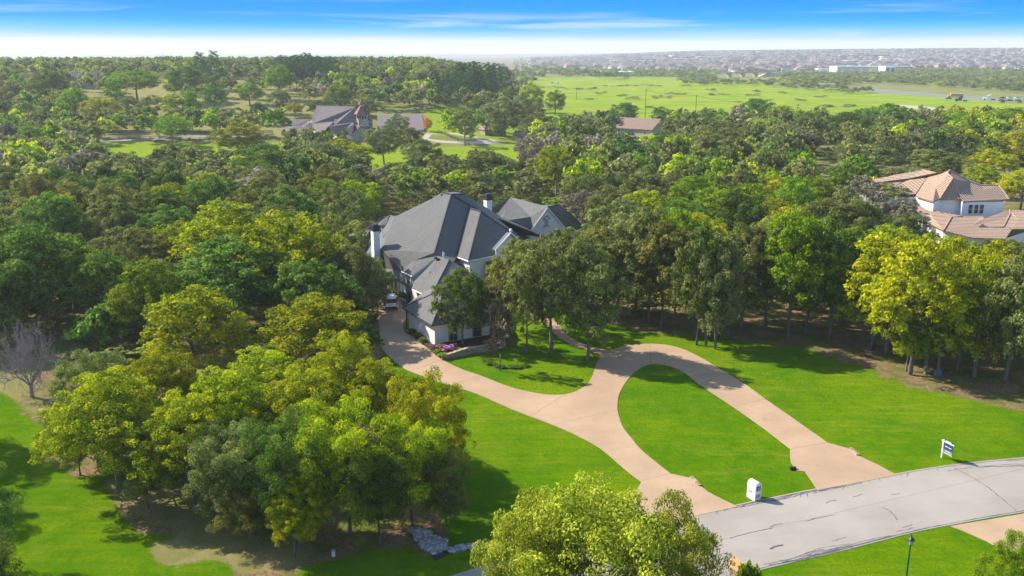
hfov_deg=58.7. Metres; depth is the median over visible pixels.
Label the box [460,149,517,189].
oak tree
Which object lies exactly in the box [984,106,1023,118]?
broadleaf tree
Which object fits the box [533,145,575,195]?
elm tree
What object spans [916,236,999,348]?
elm tree
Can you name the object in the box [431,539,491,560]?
creek bed
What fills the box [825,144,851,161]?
oak tree
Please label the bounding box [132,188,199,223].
broadleaf tree
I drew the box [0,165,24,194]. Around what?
oak tree
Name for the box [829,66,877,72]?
warehouse
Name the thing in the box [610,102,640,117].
broadleaf tree
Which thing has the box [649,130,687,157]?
broadleaf tree
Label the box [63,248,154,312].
broadleaf tree
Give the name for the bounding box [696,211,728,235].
broadleaf tree
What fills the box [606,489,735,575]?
broadleaf tree
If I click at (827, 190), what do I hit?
broadleaf tree
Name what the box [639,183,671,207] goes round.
oak tree
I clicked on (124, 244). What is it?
oak tree
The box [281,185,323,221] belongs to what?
broadleaf tree
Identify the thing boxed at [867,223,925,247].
elm tree
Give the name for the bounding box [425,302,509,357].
flower bed
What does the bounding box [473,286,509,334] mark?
plum tree
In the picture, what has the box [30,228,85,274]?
broadleaf tree
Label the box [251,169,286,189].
oak tree
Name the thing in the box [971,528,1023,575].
broadleaf tree
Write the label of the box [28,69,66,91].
broadleaf tree
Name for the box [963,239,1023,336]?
elm tree
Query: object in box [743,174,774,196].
broadleaf tree
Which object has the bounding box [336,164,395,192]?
thinning tree
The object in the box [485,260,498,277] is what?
window
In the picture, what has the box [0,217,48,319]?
broadleaf tree
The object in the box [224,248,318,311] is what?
broadleaf tree
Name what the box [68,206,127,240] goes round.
oak tree
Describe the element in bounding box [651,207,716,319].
broadleaf tree
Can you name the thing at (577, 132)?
woodland
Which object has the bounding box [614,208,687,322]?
oak tree
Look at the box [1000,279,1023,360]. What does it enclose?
oak tree
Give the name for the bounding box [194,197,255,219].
elm tree
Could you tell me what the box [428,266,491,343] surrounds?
broadleaf tree
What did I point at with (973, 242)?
broadleaf tree
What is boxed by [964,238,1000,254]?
oak tree
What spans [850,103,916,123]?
broadleaf tree
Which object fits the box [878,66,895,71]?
office building
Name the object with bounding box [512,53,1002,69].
town trees
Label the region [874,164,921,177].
oak tree
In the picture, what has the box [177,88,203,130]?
poplar tree
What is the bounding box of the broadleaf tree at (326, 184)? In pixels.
[307,178,335,206]
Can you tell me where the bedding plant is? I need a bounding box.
[437,352,447,356]
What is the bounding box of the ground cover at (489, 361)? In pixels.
[481,358,529,367]
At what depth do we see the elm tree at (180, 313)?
96.56 m
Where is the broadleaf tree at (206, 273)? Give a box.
[162,233,288,325]
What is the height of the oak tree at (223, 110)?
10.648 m
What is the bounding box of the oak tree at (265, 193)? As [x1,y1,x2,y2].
[250,183,304,214]
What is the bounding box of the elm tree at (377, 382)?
[337,355,411,440]
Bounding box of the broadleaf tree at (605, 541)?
[482,470,681,575]
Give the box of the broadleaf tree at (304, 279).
[273,257,365,316]
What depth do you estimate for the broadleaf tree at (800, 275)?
110.52 m
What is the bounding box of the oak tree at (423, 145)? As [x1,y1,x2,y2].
[398,139,444,169]
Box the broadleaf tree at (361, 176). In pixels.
[338,165,385,200]
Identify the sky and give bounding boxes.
[0,0,1023,53]
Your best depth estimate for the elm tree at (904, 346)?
101.07 m
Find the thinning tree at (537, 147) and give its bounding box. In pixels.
[513,134,542,167]
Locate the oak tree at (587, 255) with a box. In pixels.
[553,235,634,361]
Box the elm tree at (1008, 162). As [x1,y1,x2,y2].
[962,148,1021,172]
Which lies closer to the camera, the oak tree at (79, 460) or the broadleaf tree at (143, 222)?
the oak tree at (79, 460)
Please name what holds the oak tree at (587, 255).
on the ground at (846, 385)
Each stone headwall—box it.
[689,476,701,485]
[849,447,859,455]
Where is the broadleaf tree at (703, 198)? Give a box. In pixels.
[684,186,748,226]
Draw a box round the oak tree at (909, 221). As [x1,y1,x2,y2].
[876,211,929,237]
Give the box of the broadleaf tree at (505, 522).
[470,482,588,575]
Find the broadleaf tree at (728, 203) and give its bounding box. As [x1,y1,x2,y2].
[711,186,770,232]
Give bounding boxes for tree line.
[499,64,702,76]
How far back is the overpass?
1321.34 m
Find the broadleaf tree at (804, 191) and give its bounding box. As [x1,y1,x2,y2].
[770,175,821,207]
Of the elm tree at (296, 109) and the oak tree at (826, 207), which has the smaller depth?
the oak tree at (826, 207)
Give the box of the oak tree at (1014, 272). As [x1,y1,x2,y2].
[976,249,1023,382]
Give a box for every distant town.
[528,48,1023,66]
[528,48,1023,67]
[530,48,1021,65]
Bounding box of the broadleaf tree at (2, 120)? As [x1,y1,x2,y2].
[0,117,14,127]
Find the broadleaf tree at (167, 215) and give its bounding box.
[129,203,195,256]
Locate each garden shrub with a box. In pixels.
[395,291,410,299]
[406,328,415,332]
[412,332,423,336]
[417,337,428,341]
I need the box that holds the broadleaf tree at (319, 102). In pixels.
[303,99,333,111]
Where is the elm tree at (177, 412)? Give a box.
[123,387,250,507]
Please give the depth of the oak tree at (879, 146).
263.70 m
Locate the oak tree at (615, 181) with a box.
[604,171,630,194]
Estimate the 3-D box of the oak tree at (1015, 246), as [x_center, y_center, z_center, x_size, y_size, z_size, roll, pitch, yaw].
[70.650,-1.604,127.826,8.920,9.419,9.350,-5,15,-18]
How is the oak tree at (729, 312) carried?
on the ground at (846, 385)
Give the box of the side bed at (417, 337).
[407,329,431,346]
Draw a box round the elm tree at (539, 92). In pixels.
[517,82,545,107]
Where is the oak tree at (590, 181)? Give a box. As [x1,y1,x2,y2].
[559,171,607,213]
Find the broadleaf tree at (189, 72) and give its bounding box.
[163,65,210,94]
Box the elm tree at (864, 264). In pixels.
[839,231,942,353]
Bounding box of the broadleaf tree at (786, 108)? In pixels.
[763,105,795,116]
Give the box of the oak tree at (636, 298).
[614,217,660,314]
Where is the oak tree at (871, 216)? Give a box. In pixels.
[837,198,893,234]
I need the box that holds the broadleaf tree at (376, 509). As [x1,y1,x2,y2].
[322,433,421,542]
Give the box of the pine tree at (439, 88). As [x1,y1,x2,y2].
[423,69,444,106]
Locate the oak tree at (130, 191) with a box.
[108,182,140,211]
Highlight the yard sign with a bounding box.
[941,439,953,457]
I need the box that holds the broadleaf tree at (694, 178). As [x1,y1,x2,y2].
[664,173,717,202]
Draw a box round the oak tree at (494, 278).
[483,235,545,329]
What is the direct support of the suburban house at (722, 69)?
on the ground at (846, 385)
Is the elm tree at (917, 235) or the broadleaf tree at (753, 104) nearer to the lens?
the elm tree at (917, 235)
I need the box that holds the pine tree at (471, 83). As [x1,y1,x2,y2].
[458,71,478,105]
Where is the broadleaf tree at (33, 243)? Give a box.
[0,221,92,325]
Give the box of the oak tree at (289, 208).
[247,203,313,234]
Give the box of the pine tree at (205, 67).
[192,51,211,84]
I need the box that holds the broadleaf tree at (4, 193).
[0,190,12,214]
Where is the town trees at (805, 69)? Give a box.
[513,51,1023,71]
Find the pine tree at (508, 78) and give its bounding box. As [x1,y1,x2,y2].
[498,66,514,91]
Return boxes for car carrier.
[998,98,1023,102]
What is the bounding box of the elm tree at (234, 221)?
[167,200,280,296]
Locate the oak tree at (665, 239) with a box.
[628,219,689,328]
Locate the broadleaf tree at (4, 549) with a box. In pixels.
[0,520,25,575]
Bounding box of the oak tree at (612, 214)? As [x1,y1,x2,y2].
[605,197,656,222]
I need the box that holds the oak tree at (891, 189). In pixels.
[857,181,916,219]
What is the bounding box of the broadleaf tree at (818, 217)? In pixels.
[775,212,826,223]
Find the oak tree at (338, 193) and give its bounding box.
[317,181,362,221]
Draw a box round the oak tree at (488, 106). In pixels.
[475,102,497,120]
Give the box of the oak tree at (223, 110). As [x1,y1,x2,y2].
[216,107,234,128]
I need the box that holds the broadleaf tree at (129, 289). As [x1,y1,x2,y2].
[104,255,192,340]
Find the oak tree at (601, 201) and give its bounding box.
[584,188,629,228]
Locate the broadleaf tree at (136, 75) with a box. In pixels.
[108,67,165,99]
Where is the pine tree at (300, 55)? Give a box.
[293,54,306,86]
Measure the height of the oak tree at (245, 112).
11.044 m
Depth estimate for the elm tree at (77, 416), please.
70.36 m
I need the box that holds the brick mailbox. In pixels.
[747,478,761,500]
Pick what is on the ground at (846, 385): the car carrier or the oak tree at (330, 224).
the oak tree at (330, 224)
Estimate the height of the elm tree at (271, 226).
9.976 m
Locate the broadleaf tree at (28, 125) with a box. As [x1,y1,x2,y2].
[5,121,52,140]
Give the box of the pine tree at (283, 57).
[275,55,289,87]
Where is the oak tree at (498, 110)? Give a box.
[481,96,529,136]
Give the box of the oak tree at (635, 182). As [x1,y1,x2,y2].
[619,164,670,200]
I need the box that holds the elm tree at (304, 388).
[247,362,364,453]
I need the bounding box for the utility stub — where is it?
[331,549,335,556]
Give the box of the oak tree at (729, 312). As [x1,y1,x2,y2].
[690,231,747,348]
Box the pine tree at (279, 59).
[272,57,284,75]
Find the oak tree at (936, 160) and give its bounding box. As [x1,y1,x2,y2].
[906,148,976,177]
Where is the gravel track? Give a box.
[900,105,944,109]
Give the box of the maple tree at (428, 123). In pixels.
[422,117,432,130]
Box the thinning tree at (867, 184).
[845,175,888,215]
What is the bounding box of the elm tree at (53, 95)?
[45,89,61,102]
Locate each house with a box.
[278,99,425,141]
[321,192,582,343]
[615,117,667,137]
[645,65,655,69]
[718,67,726,71]
[731,68,741,71]
[744,66,756,71]
[766,68,777,71]
[781,65,792,70]
[816,169,1023,244]
[913,64,924,67]
[934,62,945,67]
[980,64,992,67]
[1002,65,1013,68]
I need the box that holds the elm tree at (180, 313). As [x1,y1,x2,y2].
[136,284,257,372]
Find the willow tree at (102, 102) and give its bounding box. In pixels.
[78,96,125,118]
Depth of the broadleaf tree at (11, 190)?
183.60 m
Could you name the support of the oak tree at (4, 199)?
on the ground at (846, 385)
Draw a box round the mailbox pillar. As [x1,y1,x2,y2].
[728,556,743,575]
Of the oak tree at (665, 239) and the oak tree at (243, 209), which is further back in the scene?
the oak tree at (243, 209)
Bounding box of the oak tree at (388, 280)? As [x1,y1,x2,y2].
[347,260,395,310]
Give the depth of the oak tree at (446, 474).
67.20 m
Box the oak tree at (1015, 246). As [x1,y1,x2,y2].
[998,242,1023,260]
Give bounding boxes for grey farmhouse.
[69,72,99,88]
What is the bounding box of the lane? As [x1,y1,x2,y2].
[87,136,246,141]
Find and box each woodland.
[0,55,1023,199]
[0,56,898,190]
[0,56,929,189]
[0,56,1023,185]
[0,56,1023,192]
[947,104,1023,148]
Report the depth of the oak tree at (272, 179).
187.38 m
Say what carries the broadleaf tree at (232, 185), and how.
on the ground at (846, 385)
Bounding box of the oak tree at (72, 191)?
[54,181,94,234]
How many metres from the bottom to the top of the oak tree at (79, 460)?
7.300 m
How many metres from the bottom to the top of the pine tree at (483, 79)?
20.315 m
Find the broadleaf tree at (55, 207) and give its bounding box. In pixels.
[11,190,88,234]
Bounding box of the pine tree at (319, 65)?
[311,57,329,79]
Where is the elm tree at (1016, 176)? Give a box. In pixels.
[991,169,1023,209]
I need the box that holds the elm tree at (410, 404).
[379,365,477,477]
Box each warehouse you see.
[814,68,828,71]
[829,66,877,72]
[896,66,912,69]
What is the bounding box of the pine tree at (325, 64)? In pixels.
[317,57,334,79]
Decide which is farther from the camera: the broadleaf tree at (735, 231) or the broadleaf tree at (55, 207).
the broadleaf tree at (55, 207)
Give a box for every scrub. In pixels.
[548,67,1023,90]
[551,67,1023,91]
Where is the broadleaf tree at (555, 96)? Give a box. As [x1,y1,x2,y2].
[543,89,566,114]
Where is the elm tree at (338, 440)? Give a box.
[286,389,404,533]
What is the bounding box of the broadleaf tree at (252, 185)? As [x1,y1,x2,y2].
[230,183,269,211]
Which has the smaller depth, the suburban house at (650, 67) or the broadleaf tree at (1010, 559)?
the broadleaf tree at (1010, 559)
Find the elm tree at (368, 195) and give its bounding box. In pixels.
[329,178,382,221]
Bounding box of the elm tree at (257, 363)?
[194,342,317,421]
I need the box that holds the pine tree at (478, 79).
[468,61,489,92]
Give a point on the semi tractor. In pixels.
(958, 99)
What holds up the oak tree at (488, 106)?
on the ground at (846, 385)
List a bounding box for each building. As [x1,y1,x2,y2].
[842,60,892,61]
[850,54,890,56]
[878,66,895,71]
[879,58,926,59]
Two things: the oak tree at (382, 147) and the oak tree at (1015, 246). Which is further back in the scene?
the oak tree at (382, 147)
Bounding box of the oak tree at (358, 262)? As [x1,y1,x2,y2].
[316,242,385,321]
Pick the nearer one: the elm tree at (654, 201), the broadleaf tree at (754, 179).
the elm tree at (654, 201)
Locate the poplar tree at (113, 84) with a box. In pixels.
[101,76,129,108]
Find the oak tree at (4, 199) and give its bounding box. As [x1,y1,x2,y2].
[0,192,26,210]
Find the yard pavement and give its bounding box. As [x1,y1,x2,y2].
[423,133,503,143]
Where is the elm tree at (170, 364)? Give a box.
[99,342,208,433]
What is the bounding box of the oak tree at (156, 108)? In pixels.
[133,94,164,113]
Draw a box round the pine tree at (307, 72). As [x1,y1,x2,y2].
[298,52,317,81]
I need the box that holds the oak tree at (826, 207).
[789,197,865,228]
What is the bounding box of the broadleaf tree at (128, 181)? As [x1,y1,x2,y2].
[98,170,141,201]
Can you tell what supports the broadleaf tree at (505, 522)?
on the ground at (846, 385)
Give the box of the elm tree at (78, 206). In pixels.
[26,191,84,227]
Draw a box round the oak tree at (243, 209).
[203,200,251,240]
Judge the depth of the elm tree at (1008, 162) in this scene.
243.83 m
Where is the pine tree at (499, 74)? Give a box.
[487,63,505,90]
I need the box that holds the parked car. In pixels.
[379,293,397,309]
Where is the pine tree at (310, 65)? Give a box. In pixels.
[304,54,316,82]
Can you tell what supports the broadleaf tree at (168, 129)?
on the ground at (846, 385)
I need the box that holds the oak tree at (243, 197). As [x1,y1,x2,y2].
[222,187,264,213]
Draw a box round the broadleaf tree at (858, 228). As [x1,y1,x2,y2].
[843,225,889,274]
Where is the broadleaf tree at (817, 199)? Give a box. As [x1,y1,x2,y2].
[803,197,839,217]
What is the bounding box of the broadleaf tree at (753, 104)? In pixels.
[731,98,775,116]
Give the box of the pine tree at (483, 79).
[471,70,490,92]
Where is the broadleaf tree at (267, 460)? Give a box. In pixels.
[225,403,342,533]
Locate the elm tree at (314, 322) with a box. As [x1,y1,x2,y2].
[248,292,375,370]
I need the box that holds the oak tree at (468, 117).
[447,110,478,145]
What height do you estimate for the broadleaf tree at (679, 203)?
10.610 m
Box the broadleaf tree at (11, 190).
[3,175,54,197]
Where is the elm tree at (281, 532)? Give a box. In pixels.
[266,497,321,558]
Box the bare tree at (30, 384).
[0,315,62,401]
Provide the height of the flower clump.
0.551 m
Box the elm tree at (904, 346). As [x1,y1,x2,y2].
[883,312,939,370]
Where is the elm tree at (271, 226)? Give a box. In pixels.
[234,220,298,255]
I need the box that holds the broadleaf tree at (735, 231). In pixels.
[721,222,751,307]
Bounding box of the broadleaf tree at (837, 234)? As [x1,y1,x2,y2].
[797,209,878,337]
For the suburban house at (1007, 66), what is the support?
on the ground at (846, 385)
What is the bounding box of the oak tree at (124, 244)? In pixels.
[103,226,163,290]
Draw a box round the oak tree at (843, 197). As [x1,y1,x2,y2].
[831,185,864,222]
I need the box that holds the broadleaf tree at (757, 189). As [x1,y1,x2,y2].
[708,182,786,219]
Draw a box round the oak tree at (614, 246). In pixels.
[584,222,654,319]
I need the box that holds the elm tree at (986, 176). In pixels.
[959,163,1005,184]
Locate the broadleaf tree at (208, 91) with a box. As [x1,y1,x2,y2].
[199,83,229,107]
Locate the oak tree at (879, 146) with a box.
[847,141,903,165]
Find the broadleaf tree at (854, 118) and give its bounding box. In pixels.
[825,111,876,133]
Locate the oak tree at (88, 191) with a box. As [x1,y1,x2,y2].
[81,183,131,211]
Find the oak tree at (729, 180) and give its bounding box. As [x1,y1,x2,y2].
[714,168,766,194]
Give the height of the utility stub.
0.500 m
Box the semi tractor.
[955,95,967,101]
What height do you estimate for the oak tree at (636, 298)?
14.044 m
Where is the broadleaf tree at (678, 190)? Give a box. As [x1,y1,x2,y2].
[666,182,713,216]
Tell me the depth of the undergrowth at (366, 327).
123.28 m
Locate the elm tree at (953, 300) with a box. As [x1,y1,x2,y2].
[860,234,987,374]
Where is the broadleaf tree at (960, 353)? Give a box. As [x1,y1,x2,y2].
[933,293,1004,372]
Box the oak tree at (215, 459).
[181,417,281,530]
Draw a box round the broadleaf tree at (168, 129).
[151,115,192,143]
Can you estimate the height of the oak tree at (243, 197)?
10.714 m
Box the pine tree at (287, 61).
[283,56,297,89]
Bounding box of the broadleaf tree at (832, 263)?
[776,216,846,332]
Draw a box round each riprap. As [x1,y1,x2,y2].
[407,527,447,554]
[446,542,478,552]
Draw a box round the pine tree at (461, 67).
[453,62,467,89]
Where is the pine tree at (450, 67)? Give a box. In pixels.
[443,65,460,100]
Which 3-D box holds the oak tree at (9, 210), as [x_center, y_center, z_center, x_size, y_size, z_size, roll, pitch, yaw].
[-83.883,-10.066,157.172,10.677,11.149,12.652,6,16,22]
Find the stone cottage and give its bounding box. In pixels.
[479,120,506,135]
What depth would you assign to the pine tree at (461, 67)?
502.69 m
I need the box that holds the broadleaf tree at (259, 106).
[248,102,268,120]
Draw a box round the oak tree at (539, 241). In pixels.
[518,234,561,300]
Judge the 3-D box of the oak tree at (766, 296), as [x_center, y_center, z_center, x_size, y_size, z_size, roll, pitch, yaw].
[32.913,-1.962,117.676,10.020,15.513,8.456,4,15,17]
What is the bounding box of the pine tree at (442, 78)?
[436,72,454,105]
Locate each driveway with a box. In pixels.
[378,300,896,520]
[950,514,1023,561]
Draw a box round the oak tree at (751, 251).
[727,222,783,329]
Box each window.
[394,279,399,293]
[405,275,411,285]
[448,326,458,341]
[472,321,481,337]
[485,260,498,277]
[967,204,973,213]
[973,204,978,213]
[978,204,984,213]
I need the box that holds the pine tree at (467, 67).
[458,62,473,102]
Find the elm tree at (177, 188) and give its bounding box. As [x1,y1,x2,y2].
[140,181,206,217]
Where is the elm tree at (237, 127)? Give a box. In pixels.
[206,121,268,150]
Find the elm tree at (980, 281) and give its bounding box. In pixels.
[939,255,1023,376]
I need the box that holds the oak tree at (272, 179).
[246,168,289,189]
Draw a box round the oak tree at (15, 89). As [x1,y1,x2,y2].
[0,82,22,101]
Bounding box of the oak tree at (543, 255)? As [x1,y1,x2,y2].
[507,228,604,353]
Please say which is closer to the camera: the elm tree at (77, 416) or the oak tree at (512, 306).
the elm tree at (77, 416)
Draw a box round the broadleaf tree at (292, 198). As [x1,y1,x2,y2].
[262,184,322,224]
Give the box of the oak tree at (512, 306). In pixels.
[501,259,548,352]
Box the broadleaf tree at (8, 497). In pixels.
[0,461,26,540]
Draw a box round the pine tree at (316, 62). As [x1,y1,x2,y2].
[311,56,321,76]
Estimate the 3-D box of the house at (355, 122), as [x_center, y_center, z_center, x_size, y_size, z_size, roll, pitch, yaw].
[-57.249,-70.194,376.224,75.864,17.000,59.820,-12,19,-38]
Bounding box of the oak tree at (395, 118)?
[383,113,409,133]
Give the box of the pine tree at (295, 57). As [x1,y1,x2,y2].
[287,55,305,89]
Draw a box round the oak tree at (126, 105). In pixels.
[118,97,148,113]
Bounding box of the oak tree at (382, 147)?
[363,125,405,163]
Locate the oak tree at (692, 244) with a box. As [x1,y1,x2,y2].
[668,226,727,344]
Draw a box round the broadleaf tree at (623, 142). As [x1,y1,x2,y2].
[614,130,640,151]
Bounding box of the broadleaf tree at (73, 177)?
[55,171,98,206]
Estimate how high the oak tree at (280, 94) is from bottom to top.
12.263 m
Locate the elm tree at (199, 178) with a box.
[185,172,233,204]
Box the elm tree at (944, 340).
[906,307,978,375]
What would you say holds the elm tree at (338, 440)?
on the ground at (846, 385)
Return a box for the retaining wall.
[441,308,521,359]
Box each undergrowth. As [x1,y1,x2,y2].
[0,146,1023,349]
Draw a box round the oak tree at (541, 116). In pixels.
[518,111,556,134]
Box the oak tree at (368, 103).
[346,97,384,112]
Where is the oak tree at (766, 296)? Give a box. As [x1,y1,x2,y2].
[742,214,799,327]
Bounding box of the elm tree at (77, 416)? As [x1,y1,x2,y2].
[28,364,168,494]
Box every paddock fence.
[89,136,267,140]
[105,130,272,132]
[439,130,457,139]
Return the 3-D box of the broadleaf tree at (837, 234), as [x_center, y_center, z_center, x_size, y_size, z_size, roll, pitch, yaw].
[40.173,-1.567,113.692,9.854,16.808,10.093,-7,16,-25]
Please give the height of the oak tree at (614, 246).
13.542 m
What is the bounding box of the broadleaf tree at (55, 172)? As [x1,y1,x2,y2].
[39,165,80,185]
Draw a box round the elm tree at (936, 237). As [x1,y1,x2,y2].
[924,230,949,244]
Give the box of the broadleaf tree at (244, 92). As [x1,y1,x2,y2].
[232,82,265,104]
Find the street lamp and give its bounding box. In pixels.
[906,534,914,575]
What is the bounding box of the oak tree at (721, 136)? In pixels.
[689,130,734,148]
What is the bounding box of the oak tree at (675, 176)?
[653,171,690,197]
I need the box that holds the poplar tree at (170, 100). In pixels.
[157,91,185,129]
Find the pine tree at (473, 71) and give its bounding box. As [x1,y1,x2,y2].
[466,61,484,88]
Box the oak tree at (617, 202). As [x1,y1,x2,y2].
[581,197,647,231]
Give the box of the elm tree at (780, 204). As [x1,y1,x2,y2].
[740,196,808,223]
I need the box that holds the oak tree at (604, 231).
[562,217,624,308]
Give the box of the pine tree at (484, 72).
[479,62,494,89]
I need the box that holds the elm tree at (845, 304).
[834,283,893,349]
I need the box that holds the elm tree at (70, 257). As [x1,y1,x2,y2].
[29,240,102,312]
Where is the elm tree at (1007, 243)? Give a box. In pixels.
[995,238,1023,256]
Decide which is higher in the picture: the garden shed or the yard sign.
the garden shed
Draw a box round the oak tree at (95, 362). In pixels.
[47,348,126,462]
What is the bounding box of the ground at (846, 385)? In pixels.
[0,53,1023,575]
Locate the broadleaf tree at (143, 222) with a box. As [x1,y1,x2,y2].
[125,215,171,252]
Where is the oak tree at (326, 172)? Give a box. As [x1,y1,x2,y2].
[296,162,358,195]
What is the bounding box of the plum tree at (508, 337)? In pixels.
[484,300,514,370]
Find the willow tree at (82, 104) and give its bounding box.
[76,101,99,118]
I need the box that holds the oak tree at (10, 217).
[0,214,31,229]
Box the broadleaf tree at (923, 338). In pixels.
[887,294,968,373]
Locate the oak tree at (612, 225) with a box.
[598,217,666,259]
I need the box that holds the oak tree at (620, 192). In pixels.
[581,184,632,222]
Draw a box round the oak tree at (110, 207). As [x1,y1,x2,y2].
[75,194,140,246]
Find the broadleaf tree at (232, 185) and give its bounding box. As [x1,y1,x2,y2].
[213,176,251,199]
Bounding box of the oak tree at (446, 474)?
[415,444,470,530]
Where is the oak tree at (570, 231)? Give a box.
[552,226,583,297]
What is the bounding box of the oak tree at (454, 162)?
[428,155,465,191]
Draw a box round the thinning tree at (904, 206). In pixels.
[874,196,921,223]
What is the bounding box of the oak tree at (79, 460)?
[37,403,110,475]
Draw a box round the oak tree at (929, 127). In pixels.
[924,121,953,135]
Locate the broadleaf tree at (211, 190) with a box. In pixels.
[179,174,234,216]
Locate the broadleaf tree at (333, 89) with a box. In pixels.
[322,82,355,105]
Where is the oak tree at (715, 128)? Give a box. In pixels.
[688,120,745,148]
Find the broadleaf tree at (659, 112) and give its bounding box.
[649,106,674,120]
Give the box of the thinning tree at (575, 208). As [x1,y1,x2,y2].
[560,189,600,228]
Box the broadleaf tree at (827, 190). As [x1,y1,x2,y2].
[798,175,838,203]
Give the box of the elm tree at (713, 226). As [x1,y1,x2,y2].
[670,211,729,237]
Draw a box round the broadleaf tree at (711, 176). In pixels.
[694,172,732,203]
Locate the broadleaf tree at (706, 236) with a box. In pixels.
[670,220,747,345]
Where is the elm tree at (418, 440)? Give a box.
[362,412,459,525]
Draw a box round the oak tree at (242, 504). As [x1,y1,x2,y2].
[204,476,276,537]
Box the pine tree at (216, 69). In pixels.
[206,50,223,79]
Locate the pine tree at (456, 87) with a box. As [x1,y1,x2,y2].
[448,70,466,104]
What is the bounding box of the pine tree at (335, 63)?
[326,56,340,73]
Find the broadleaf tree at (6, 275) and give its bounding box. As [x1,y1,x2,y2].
[0,258,32,327]
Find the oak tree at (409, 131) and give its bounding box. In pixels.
[397,127,424,144]
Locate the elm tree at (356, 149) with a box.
[321,138,376,166]
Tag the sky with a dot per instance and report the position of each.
(26, 26)
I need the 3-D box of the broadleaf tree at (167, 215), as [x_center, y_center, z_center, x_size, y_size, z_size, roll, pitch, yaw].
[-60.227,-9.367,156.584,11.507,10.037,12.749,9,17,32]
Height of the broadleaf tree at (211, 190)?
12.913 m
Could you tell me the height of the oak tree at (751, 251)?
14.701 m
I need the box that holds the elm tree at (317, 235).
[230,209,352,301]
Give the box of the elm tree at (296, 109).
[284,102,303,116]
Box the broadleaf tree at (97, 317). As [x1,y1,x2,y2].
[63,303,129,346]
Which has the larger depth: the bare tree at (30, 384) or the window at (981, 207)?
the window at (981, 207)
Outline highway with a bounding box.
[781,85,1023,102]
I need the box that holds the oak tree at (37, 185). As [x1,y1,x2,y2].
[9,172,56,204]
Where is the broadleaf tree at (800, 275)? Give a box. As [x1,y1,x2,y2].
[747,209,838,336]
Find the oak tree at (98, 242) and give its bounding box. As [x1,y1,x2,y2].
[80,226,153,267]
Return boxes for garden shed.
[512,130,526,140]
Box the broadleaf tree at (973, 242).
[939,235,978,250]
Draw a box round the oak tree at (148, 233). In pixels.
[106,227,173,266]
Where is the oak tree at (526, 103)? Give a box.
[509,99,545,130]
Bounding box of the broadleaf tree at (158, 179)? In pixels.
[141,161,194,206]
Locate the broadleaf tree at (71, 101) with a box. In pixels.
[56,86,91,112]
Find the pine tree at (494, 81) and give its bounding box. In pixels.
[482,63,499,92]
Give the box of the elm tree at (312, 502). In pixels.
[263,470,335,549]
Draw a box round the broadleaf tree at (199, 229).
[178,218,232,269]
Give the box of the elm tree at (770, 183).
[758,173,798,202]
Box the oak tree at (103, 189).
[84,183,140,228]
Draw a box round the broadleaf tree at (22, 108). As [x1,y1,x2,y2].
[16,101,34,114]
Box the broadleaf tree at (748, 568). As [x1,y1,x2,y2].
[736,559,761,575]
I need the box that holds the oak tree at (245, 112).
[224,107,253,133]
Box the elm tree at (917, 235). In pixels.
[881,234,939,255]
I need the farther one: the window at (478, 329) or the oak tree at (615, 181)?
the oak tree at (615, 181)
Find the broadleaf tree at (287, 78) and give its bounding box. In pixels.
[263,63,294,88]
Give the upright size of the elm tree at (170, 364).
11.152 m
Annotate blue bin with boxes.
[934,369,941,375]
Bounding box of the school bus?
[947,94,962,96]
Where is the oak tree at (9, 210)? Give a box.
[0,197,55,228]
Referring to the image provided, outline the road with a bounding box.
[452,457,1023,575]
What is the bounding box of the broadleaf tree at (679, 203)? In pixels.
[652,197,709,219]
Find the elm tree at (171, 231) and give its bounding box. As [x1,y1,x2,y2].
[148,217,192,263]
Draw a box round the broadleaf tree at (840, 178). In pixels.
[826,162,865,189]
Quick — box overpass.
[710,71,779,77]
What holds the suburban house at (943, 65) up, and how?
on the ground at (846, 385)
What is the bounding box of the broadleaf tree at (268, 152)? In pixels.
[224,143,302,178]
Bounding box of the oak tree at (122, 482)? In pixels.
[103,427,185,512]
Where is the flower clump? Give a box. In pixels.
[442,345,453,350]
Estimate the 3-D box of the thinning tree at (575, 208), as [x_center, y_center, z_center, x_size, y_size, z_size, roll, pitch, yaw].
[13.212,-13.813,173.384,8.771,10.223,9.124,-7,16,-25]
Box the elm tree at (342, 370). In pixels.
[306,329,388,416]
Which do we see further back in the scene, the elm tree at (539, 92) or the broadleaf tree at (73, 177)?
the elm tree at (539, 92)
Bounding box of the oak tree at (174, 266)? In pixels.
[122,258,196,313]
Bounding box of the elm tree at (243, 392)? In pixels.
[160,362,275,474]
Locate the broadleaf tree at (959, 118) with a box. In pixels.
[944,111,985,126]
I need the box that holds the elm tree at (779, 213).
[758,206,826,227]
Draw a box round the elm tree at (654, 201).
[607,190,676,218]
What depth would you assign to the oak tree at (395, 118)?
346.42 m
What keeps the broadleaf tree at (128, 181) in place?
on the ground at (846, 385)
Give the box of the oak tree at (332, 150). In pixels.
[296,141,357,176]
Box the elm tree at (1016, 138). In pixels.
[987,129,1023,161]
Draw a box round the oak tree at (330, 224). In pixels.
[306,211,369,288]
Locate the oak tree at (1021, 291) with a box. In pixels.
[1007,283,1023,337]
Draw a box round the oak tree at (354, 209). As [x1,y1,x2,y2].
[321,197,373,233]
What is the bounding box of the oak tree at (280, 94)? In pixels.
[265,88,291,108]

